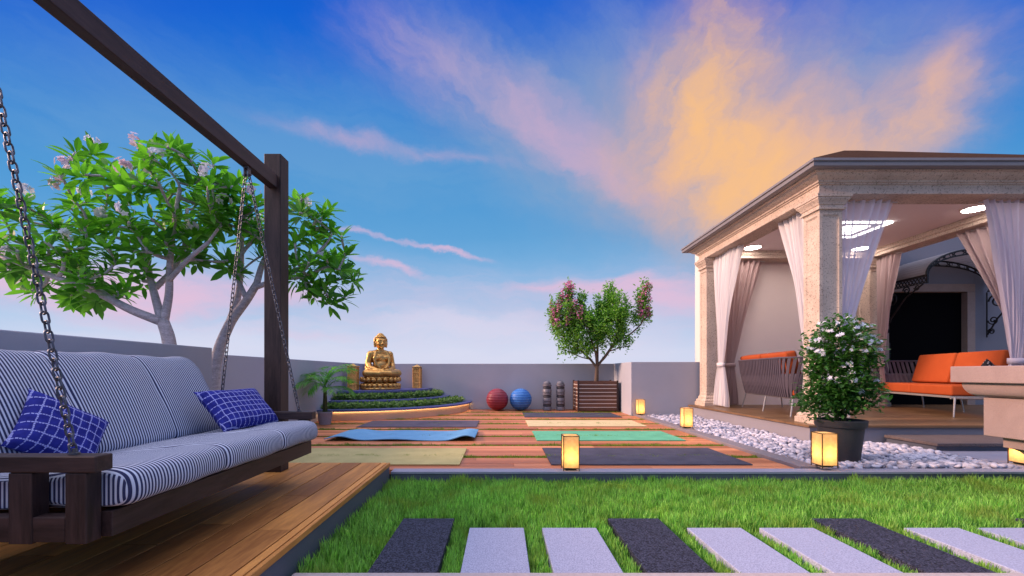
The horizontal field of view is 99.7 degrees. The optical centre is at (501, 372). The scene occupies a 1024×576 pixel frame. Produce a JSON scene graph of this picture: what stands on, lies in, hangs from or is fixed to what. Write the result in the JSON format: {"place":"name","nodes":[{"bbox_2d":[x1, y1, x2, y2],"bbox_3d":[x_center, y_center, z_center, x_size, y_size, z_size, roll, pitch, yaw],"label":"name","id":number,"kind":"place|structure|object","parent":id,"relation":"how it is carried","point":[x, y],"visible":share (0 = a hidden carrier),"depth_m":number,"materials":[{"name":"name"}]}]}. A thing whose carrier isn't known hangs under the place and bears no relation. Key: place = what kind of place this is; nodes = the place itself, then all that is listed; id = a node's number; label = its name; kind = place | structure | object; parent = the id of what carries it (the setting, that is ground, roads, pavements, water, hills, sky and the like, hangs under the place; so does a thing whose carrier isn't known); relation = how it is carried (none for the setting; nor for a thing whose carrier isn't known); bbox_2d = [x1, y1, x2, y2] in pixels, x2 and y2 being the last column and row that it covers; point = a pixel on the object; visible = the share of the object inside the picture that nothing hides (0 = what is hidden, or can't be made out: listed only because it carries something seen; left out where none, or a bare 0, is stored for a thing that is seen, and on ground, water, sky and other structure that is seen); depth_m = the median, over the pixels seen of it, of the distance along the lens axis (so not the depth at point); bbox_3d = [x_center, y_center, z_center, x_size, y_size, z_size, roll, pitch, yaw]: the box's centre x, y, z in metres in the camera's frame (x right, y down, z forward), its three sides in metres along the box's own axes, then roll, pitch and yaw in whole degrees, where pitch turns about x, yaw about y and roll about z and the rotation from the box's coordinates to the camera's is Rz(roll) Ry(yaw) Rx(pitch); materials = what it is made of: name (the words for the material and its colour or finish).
{"place":"outdoors","nodes":[
{"label":"outdoors","id":0,"kind":"place"},
{"bbox_2d":[0,129,263,344],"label":"frangipani tree","id":1,"kind":"object","parent":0,"point":[79,290],"visible":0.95,"depth_m":3.50,"materials":[{"name":"green plant"}]},
{"bbox_2d":[194,169,365,389],"bbox_3d":[-1.990,-0.494,4.005,1.469,2.579,0.931,0,0,0],"label":"frangipani tree","id":2,"kind":"object","parent":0,"point":[333,261],"visible":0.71,"depth_m":3.96,"materials":[{"name":"green plant"}]},
{"bbox_2d":[0,0,1023,363],"label":"sky","id":3,"kind":"structure","parent":0,"point":[481,157],"materials":[{"name":"blue"}]},
{"bbox_2d":[311,409,795,473],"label":"timber floor","id":4,"kind":"structure","parent":0,"point":[522,463],"depth_m":5.27,"materials":[{"name":"brown wood"}]},
{"bbox_2d":[317,411,332,424],"bbox_3d":[-2.900,0.742,7.100,0.240,0.213,0.240,0,0,0],"label":"plant pot","id":5,"kind":"object","parent":4,"relation":"on","point":[324,418],"visible":0.94,"depth_m":7.01,"materials":[{"name":"ceramic"}]},
{"bbox_2d":[294,364,359,411],"bbox_3d":[-2.925,0.259,7.123,1.109,0.809,1.102,0,0,0],"label":"palm plant","id":6,"kind":"object","parent":5,"relation":"in","point":[315,376],"visible":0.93,"depth_m":7.04,"materials":[{"name":"green plant"}]},
{"bbox_2d":[289,448,466,464],"bbox_3d":[-1.317,0.842,4.382,1.865,0.010,0.850,0,0,0],"label":"yoga mat","id":7,"kind":"object","parent":4,"relation":"on","point":[427,456],"visible":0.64,"depth_m":4.32,"materials":[{"name":"beige rubber"}]},
{"bbox_2d":[317,388,471,420],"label":"stepped plinth","id":8,"kind":"structure","parent":4,"relation":"on","point":[358,414],"depth_m":8.16,"materials":[{"name":"beige stone"}]},
{"bbox_2d":[347,364,359,389],"bbox_3d":[-3.020,0.081,8.800,0.198,0.542,0.198,0,0,0],"label":"gilded post","id":9,"kind":"object","parent":8,"relation":"on","point":[354,376],"visible":0.67,"depth_m":8.72,"materials":[{"name":"gold metal"}]},
{"bbox_2d":[359,333,401,389],"bbox_3d":[-2.565,-0.247,9.180,0.828,1.198,0.749,0,0,0],"label":"seated statue","id":10,"kind":"object","parent":8,"relation":"on","point":[382,373],"visible":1,"depth_m":9.01,"materials":[{"name":"gold metal"}]},
{"bbox_2d":[332,388,444,399],"bbox_3d":[-2.140,0.449,8.965,2.695,0.215,0.796,0,0,-45],"label":"groundcover planting","id":11,"kind":"object","parent":8,"relation":"on","point":[404,395],"visible":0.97,"depth_m":8.55,"materials":[{"name":"green plant"}]},
{"bbox_2d":[321,395,465,408],"bbox_3d":[-1.876,0.606,8.681,0.991,0.236,3.371,0,0,45],"label":"groundcover planting","id":12,"kind":"object","parent":8,"relation":"on","point":[393,404],"visible":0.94,"depth_m":8.12,"materials":[{"name":"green plant"}]},
{"bbox_2d":[412,365,421,387],"bbox_3d":[-1.930,0.081,9.880,0.198,0.542,0.198,0,0,0],"label":"gilded post","id":13,"kind":"object","parent":8,"relation":"on","point":[416,376],"visible":0.88,"depth_m":9.80,"materials":[{"name":"gold metal"}]},
{"bbox_2d":[325,429,478,440],"bbox_3d":[-1.265,0.809,5.780,1.870,0.074,0.860,0,0,0],"label":"yoga mat","id":14,"kind":"object","parent":4,"relation":"on","point":[368,434],"visible":1,"depth_m":5.68,"materials":[{"name":"blue rubber"}]},
{"bbox_2d":[357,420,478,426],"bbox_3d":[-1.320,0.842,7.143,1.860,0.010,0.880,0,0,0],"label":"yoga mat","id":15,"kind":"object","parent":4,"relation":"on","point":[427,423],"visible":1,"depth_m":7.13,"materials":[{"name":"rubber"}]},
{"bbox_2d":[486,388,507,410],"bbox_3d":[-0.095,0.601,9.720,0.496,0.496,0.496,0,0,0],"label":"exercise ball","id":16,"kind":"object","parent":4,"relation":"on","point":[497,399],"visible":1,"depth_m":9.54,"materials":[{"name":"red rubber"}]},
{"bbox_2d":[510,388,531,410],"bbox_3d":[0.430,0.601,9.720,0.496,0.496,0.496,0,0,0],"label":"exercise ball","id":17,"kind":"object","parent":4,"relation":"on","point":[520,399],"visible":1,"depth_m":9.54,"materials":[{"name":"blue rubber"}]},
{"bbox_2d":[543,381,551,410],"bbox_3d":[1.030,0.516,9.760,0.200,0.664,0.200,0,0,0],"label":"weight stack","id":18,"kind":"object","parent":4,"relation":"on","point":[547,394],"visible":1,"depth_m":9.68,"materials":[{"name":"grey metal"}]},
{"bbox_2d":[556,381,564,410],"bbox_3d":[1.330,0.516,9.760,0.200,0.664,0.200,0,0,0],"label":"foam roller","id":19,"kind":"object","parent":4,"relation":"on","point":[560,396],"visible":1,"depth_m":9.68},
{"bbox_2d":[523,413,620,416],"bbox_3d":[1.365,0.842,8.636,1.850,0.010,0.880,0,0,0],"label":"yoga mat","id":20,"kind":"object","parent":4,"relation":"on","point":[569,415],"visible":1,"depth_m":8.47,"materials":[{"name":"grey rubber"}]},
{"bbox_2d":[525,420,646,426],"bbox_3d":[1.355,0.842,7.208,1.870,0.010,0.850,0,0,0],"label":"yoga mat","id":21,"kind":"object","parent":4,"relation":"on","point":[581,423],"visible":1,"depth_m":7.13,"materials":[{"name":"beige rubber"}]},
{"bbox_2d":[573,380,617,411],"bbox_3d":[2.090,0.506,9.675,0.884,0.683,0.634,0,0,0],"label":"planter box","id":22,"kind":"object","parent":4,"relation":"on","point":[595,395],"visible":1,"depth_m":9.37,"materials":[{"name":"wood"}]},
{"bbox_2d":[544,276,653,380],"bbox_3d":[2.194,-0.972,9.650,2.521,2.370,1.155,0,0,0],"label":"flowering tree","id":23,"kind":"object","parent":22,"relation":"in","point":[577,316],"visible":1,"depth_m":9.54,"materials":[{"name":"green plant"}]},
{"bbox_2d":[532,431,685,440],"bbox_3d":[1.365,0.842,5.795,1.850,0.010,0.850,0,0,0],"label":"yoga mat","id":24,"kind":"object","parent":4,"relation":"on","point":[618,436],"visible":0.93,"depth_m":5.68,"materials":[{"name":"green rubber"}]},
{"bbox_2d":[542,448,752,464],"bbox_3d":[1.377,0.842,4.392,1.845,0.010,0.870,0,0,0],"label":"yoga mat","id":25,"kind":"object","parent":4,"relation":"on","point":[657,456],"visible":0.83,"depth_m":4.27,"materials":[{"name":"grey rubber"}]},
{"bbox_2d":[296,472,1023,573],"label":"lawn grass","id":26,"kind":"structure","parent":0,"point":[675,505],"depth_m":2.86,"materials":[{"name":"green plant"}]},
{"bbox_2d":[885,442,1023,468],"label":"paved path","id":27,"kind":"structure","parent":0,"point":[998,457],"depth_m":4.34,"materials":[{"name":"grey stone"}]},
{"bbox_2d":[1007,448,1023,464],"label":"lantern","id":28,"kind":"object","parent":27,"relation":"on","point":[1015,456],"visible":0.53,"depth_m":3.92,"materials":[{"name":"yellow paper"}]},
{"label":"ground","id":29,"kind":"structure","parent":0,"visible":0},
{"bbox_2d":[0,330,211,390],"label":"planter wall","id":30,"kind":"structure","parent":29,"relation":"on","point":[200,358],"depth_m":2.59,"materials":[{"name":"grey paint"}]},
{"bbox_2d":[221,355,362,421],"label":"parapet wall","id":31,"kind":"structure","parent":29,"relation":"on","point":[244,372],"depth_m":6.72,"materials":[{"name":"grey paint"}]},
{"bbox_2d":[259,467,388,575],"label":"deck base","id":32,"kind":"object","parent":29,"relation":"on","point":[286,564],"visible":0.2,"depth_m":2.27,"materials":[{"name":"grey paint"}]},
{"bbox_2d":[0,463,389,575],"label":"swing deck","id":33,"kind":"structure","parent":32,"relation":"on","point":[259,524],"depth_m":2.02,"materials":[{"name":"brown wood"}]},
{"bbox_2d":[33,0,288,471],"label":"swing frame","id":34,"kind":"object","parent":33,"relation":"on","point":[79,19],"visible":0.94,"depth_m":3.10,"materials":[{"name":"wood"}]},
{"bbox_2d":[0,88,317,543],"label":"porch swing","id":35,"kind":"object","parent":34,"relation":"hanging from","point":[167,445],"visible":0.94,"depth_m":1.82,"materials":[{"name":"fabric"}]},
{"bbox_2d":[1,388,108,452],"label":"throw pillow","id":36,"kind":"object","parent":35,"relation":"on","point":[38,427],"visible":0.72,"depth_m":1.73,"materials":[{"name":"blue fabric"}]},
{"bbox_2d":[194,388,277,431],"bbox_3d":[-1.665,0.228,2.755,0.134,0.319,0.464,-43,-8,10],"label":"throw pillow","id":37,"kind":"object","parent":35,"relation":"on","point":[231,410],"visible":0.95,"depth_m":2.65,"materials":[{"name":"blue fabric"}]},
{"bbox_2d":[363,364,613,408],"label":"parapet wall","id":38,"kind":"structure","parent":29,"relation":"on","point":[475,384],"depth_m":10.05,"materials":[{"name":"grey paint"}]},
{"bbox_2d":[614,362,731,415],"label":"parapet wall","id":39,"kind":"structure","parent":29,"relation":"on","point":[663,388],"depth_m":8.58,"materials":[{"name":"white paint"}]},
{"bbox_2d":[391,474,1023,482],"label":"kerb face","id":40,"kind":"object","parent":29,"relation":"on","point":[605,477],"visible":0.22,"depth_m":3.67},
{"bbox_2d":[391,469,1023,473],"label":"kerb","id":41,"kind":"structure","parent":40,"relation":"on","point":[709,471],"depth_m":3.67,"materials":[{"name":"grey concrete"}]},
{"bbox_2d":[561,434,579,470],"bbox_3d":[0.595,0.688,3.745,0.138,0.299,0.138,0,0,0],"label":"lantern","id":42,"kind":"object","parent":41,"relation":"on","point":[570,451],"visible":1,"depth_m":3.68,"materials":[{"name":"paper"}]},
{"bbox_2d":[811,431,837,468],"bbox_3d":[2.805,0.667,3.755,0.138,0.299,0.138,0,0,0],"label":"lantern","id":43,"kind":"object","parent":41,"relation":"on","point":[824,448],"visible":1,"depth_m":3.69,"materials":[{"name":"yellow paper"}]},
{"bbox_2d":[633,414,817,468],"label":"gravel kerb","id":44,"kind":"structure","parent":29,"relation":"on","point":[781,459],"depth_m":4.79,"materials":[{"name":"grey concrete"}]},
{"bbox_2d":[636,399,644,414],"bbox_3d":[2.700,0.667,8.400,0.138,0.299,0.138,0,0,0],"label":"lantern","id":45,"kind":"object","parent":44,"relation":"on","point":[640,406],"visible":1,"depth_m":8.34,"materials":[{"name":"yellow paper"}]},
{"bbox_2d":[680,407,692,427],"bbox_3d":[2.740,0.667,6.400,0.138,0.299,0.138,0,0,0],"label":"lantern","id":46,"kind":"object","parent":44,"relation":"on","point":[686,417],"visible":1,"depth_m":6.34,"materials":[{"name":"yellow paper"}]},
{"bbox_2d":[695,237,1007,404],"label":"house","id":47,"kind":"structure","parent":29,"relation":"on","point":[943,311],"depth_m":8.60,"materials":[{"name":"beige paint"}]},
{"bbox_2d":[889,293,960,404],"bbox_3d":[8.480,-0.479,8.700,1.556,2.258,0.080,0,0,0],"label":"door","id":48,"kind":"structure","parent":47,"relation":"in","point":[925,323],"depth_m":8.70,"materials":[{"name":"black glass"}]},
{"bbox_2d":[887,249,1001,336],"bbox_3d":[8.580,-1.467,8.107,2.132,1.534,0.926,0,0,0],"label":"door canopy","id":49,"kind":"object","parent":47,"relation":"attached to","point":[913,271],"visible":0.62,"depth_m":8.12,"materials":[{"name":"black metal"}]},
{"bbox_2d":[681,150,1023,450],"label":"pavilion","id":50,"kind":"structure","parent":29,"relation":"on","point":[932,194],"depth_m":5.50,"materials":[{"name":"stone"}]},
{"bbox_2d":[713,244,743,406],"bbox_3d":[4.052,-0.774,7.750,0.125,2.792,0.960,0,0,0],"label":"curtain","id":51,"kind":"object","parent":50,"relation":"hanging from","point":[726,266],"visible":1,"depth_m":7.86,"materials":[{"name":"white fabric"}]},
{"bbox_2d":[725,260,764,404],"bbox_3d":[4.630,-0.774,8.363,0.920,2.792,0.151,0,0,0],"label":"curtain","id":52,"kind":"object","parent":50,"relation":"hanging from","point":[747,275],"visible":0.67,"depth_m":8.35,"materials":[{"name":"white fabric"}]},
{"bbox_2d":[743,244,761,249],"bbox_3d":[4.620,-2.310,7.950,0.300,0.023,0.300,0,0,0],"label":"ceiling lamp","id":53,"kind":"object","parent":50,"relation":"attached to","point":[753,247],"visible":1,"depth_m":7.92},
{"bbox_2d":[738,351,803,416],"bbox_3d":[4.583,0.156,7.033,0.814,0.956,2.058,0,0,10],"label":"strap sofa","id":54,"kind":"object","parent":50,"relation":"on","point":[775,374],"visible":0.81,"depth_m":6.62,"materials":[{"name":"fabric"}]},
{"bbox_2d":[778,213,803,406],"bbox_3d":[4.047,-0.774,5.940,0.124,2.792,0.740,0,0,0],"label":"curtain","id":55,"kind":"object","parent":50,"relation":"hanging from","point":[791,229],"visible":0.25,"depth_m":5.89,"materials":[{"name":"white fabric"}]},
{"bbox_2d":[842,199,897,415],"bbox_3d":[4.575,-0.774,5.452,0.830,2.792,0.137,0,0,0],"label":"curtain","id":56,"kind":"object","parent":50,"relation":"hanging from","point":[863,223],"visible":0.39,"depth_m":5.44,"materials":[{"name":"white fabric"}]},
{"bbox_2d":[875,251,901,405],"bbox_3d":[7.130,-0.774,7.957,0.106,2.792,0.534,0,0,0],"label":"curtain","id":57,"kind":"object","parent":50,"relation":"hanging from","point":[887,266],"visible":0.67,"depth_m":8.04,"materials":[{"name":"white fabric"}]},
{"bbox_2d":[876,350,1009,416],"bbox_3d":[7.125,0.156,7.040,0.814,0.956,2.204,0,0,18],"label":"strap sofa","id":58,"kind":"object","parent":50,"relation":"on","point":[929,375],"visible":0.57,"depth_m":7.09,"materials":[{"name":"orange fabric"}]},
{"bbox_2d":[981,359,994,365],"bbox_3d":[6.860,0.050,6.100,0.433,0.432,0.145,11,0,-33],"label":"scatter cushion","id":59,"kind":"object","parent":58,"relation":"on","point":[986,362],"visible":0.18,"depth_m":5.99,"materials":[{"name":"black fabric"}]},
{"bbox_2d":[959,204,984,212],"bbox_3d":[6.660,-2.310,6.080,0.300,0.023,0.300,0,0,0],"label":"ceiling lamp","id":60,"kind":"object","parent":50,"relation":"attached to","point":[975,208],"visible":0.75,"depth_m":6.08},
{"bbox_2d":[956,225,1023,357],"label":"curtain","id":61,"kind":"object","parent":50,"relation":"hanging from","point":[976,243],"visible":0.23,"depth_m":6.38,"materials":[{"name":"white fabric"}]},
{"bbox_2d":[978,199,1023,365],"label":"curtain","id":62,"kind":"object","parent":50,"relation":"hanging from","point":[1005,220],"visible":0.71,"depth_m":5.43,"materials":[{"name":"white fabric"}]},
{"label":"lawn soil","id":63,"kind":"structure","parent":0,"visible":0},
{"bbox_2d":[367,518,453,572],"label":"stepping slab","id":64,"kind":"structure","parent":63,"relation":"on","point":[415,545],"depth_m":2.25,"materials":[{"name":"stone"}]},
{"bbox_2d":[460,528,529,572],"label":"stepping slab","id":65,"kind":"structure","parent":63,"relation":"on","point":[495,550],"depth_m":2.19,"materials":[{"name":"stone"}]},
{"bbox_2d":[542,528,622,572],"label":"stepping slab","id":66,"kind":"structure","parent":63,"relation":"on","point":[577,550],"depth_m":2.19,"materials":[{"name":"stone"}]},
{"bbox_2d":[292,573,1023,575],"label":"coping strip","id":67,"kind":"object","parent":63,"relation":"on","point":[658,574],"visible":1,"depth_m":1.92,"materials":[{"name":"grey concrete"}]},
{"bbox_2d":[608,518,715,572],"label":"stepping slab","id":68,"kind":"structure","parent":63,"relation":"on","point":[655,545],"depth_m":2.25,"materials":[{"name":"stone"}]},
{"bbox_2d":[687,528,809,572],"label":"stepping slab","id":69,"kind":"structure","parent":63,"relation":"on","point":[739,550],"depth_m":2.19,"materials":[{"name":"stone"}]},
{"bbox_2d":[759,528,902,572],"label":"stepping slab","id":70,"kind":"structure","parent":63,"relation":"on","point":[818,549],"depth_m":2.19,"materials":[{"name":"stone"}]},
{"bbox_2d":[812,518,995,572],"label":"stepping slab","id":71,"kind":"structure","parent":63,"relation":"on","point":[901,549],"depth_m":2.25,"materials":[{"name":"stone"}]},
{"bbox_2d":[904,528,1023,573],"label":"stepping slab","id":72,"kind":"structure","parent":63,"relation":"on","point":[975,547],"depth_m":2.26,"materials":[{"name":"stone"}]},
{"bbox_2d":[950,365,1023,453],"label":"stone pedestal","id":73,"kind":"object","parent":63,"relation":"on","point":[1000,389],"visible":1,"depth_m":3.17,"materials":[{"name":"stone"}]},
{"bbox_2d":[976,528,1023,547],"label":"stepping slab","id":74,"kind":"structure","parent":63,"relation":"on","point":[1016,535],"depth_m":2.44,"materials":[{"name":"stone"}]},
{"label":"gravel base","id":75,"kind":"structure","parent":0,"visible":0},
{"bbox_2d":[645,414,1018,468],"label":"white pebbles","id":76,"kind":"object","parent":75,"relation":"on","point":[876,455],"visible":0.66,"depth_m":4.52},
{"bbox_2d":[814,417,868,462],"bbox_3d":[3.270,0.646,4.170,0.420,0.396,0.420,0,0,0],"label":"flower pot","id":77,"kind":"object","parent":76,"relation":"on","point":[851,433],"visible":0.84,"depth_m":4.02,"materials":[{"name":"plastic"}]},
{"bbox_2d":[790,313,892,423],"bbox_3d":[3.249,-0.035,4.178,0.835,1.113,0.745,0,0,0],"label":"flowering shrub","id":78,"kind":"object","parent":77,"relation":"in","point":[842,391],"visible":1,"depth_m":4.05,"materials":[{"name":"green plant"}]}
]}

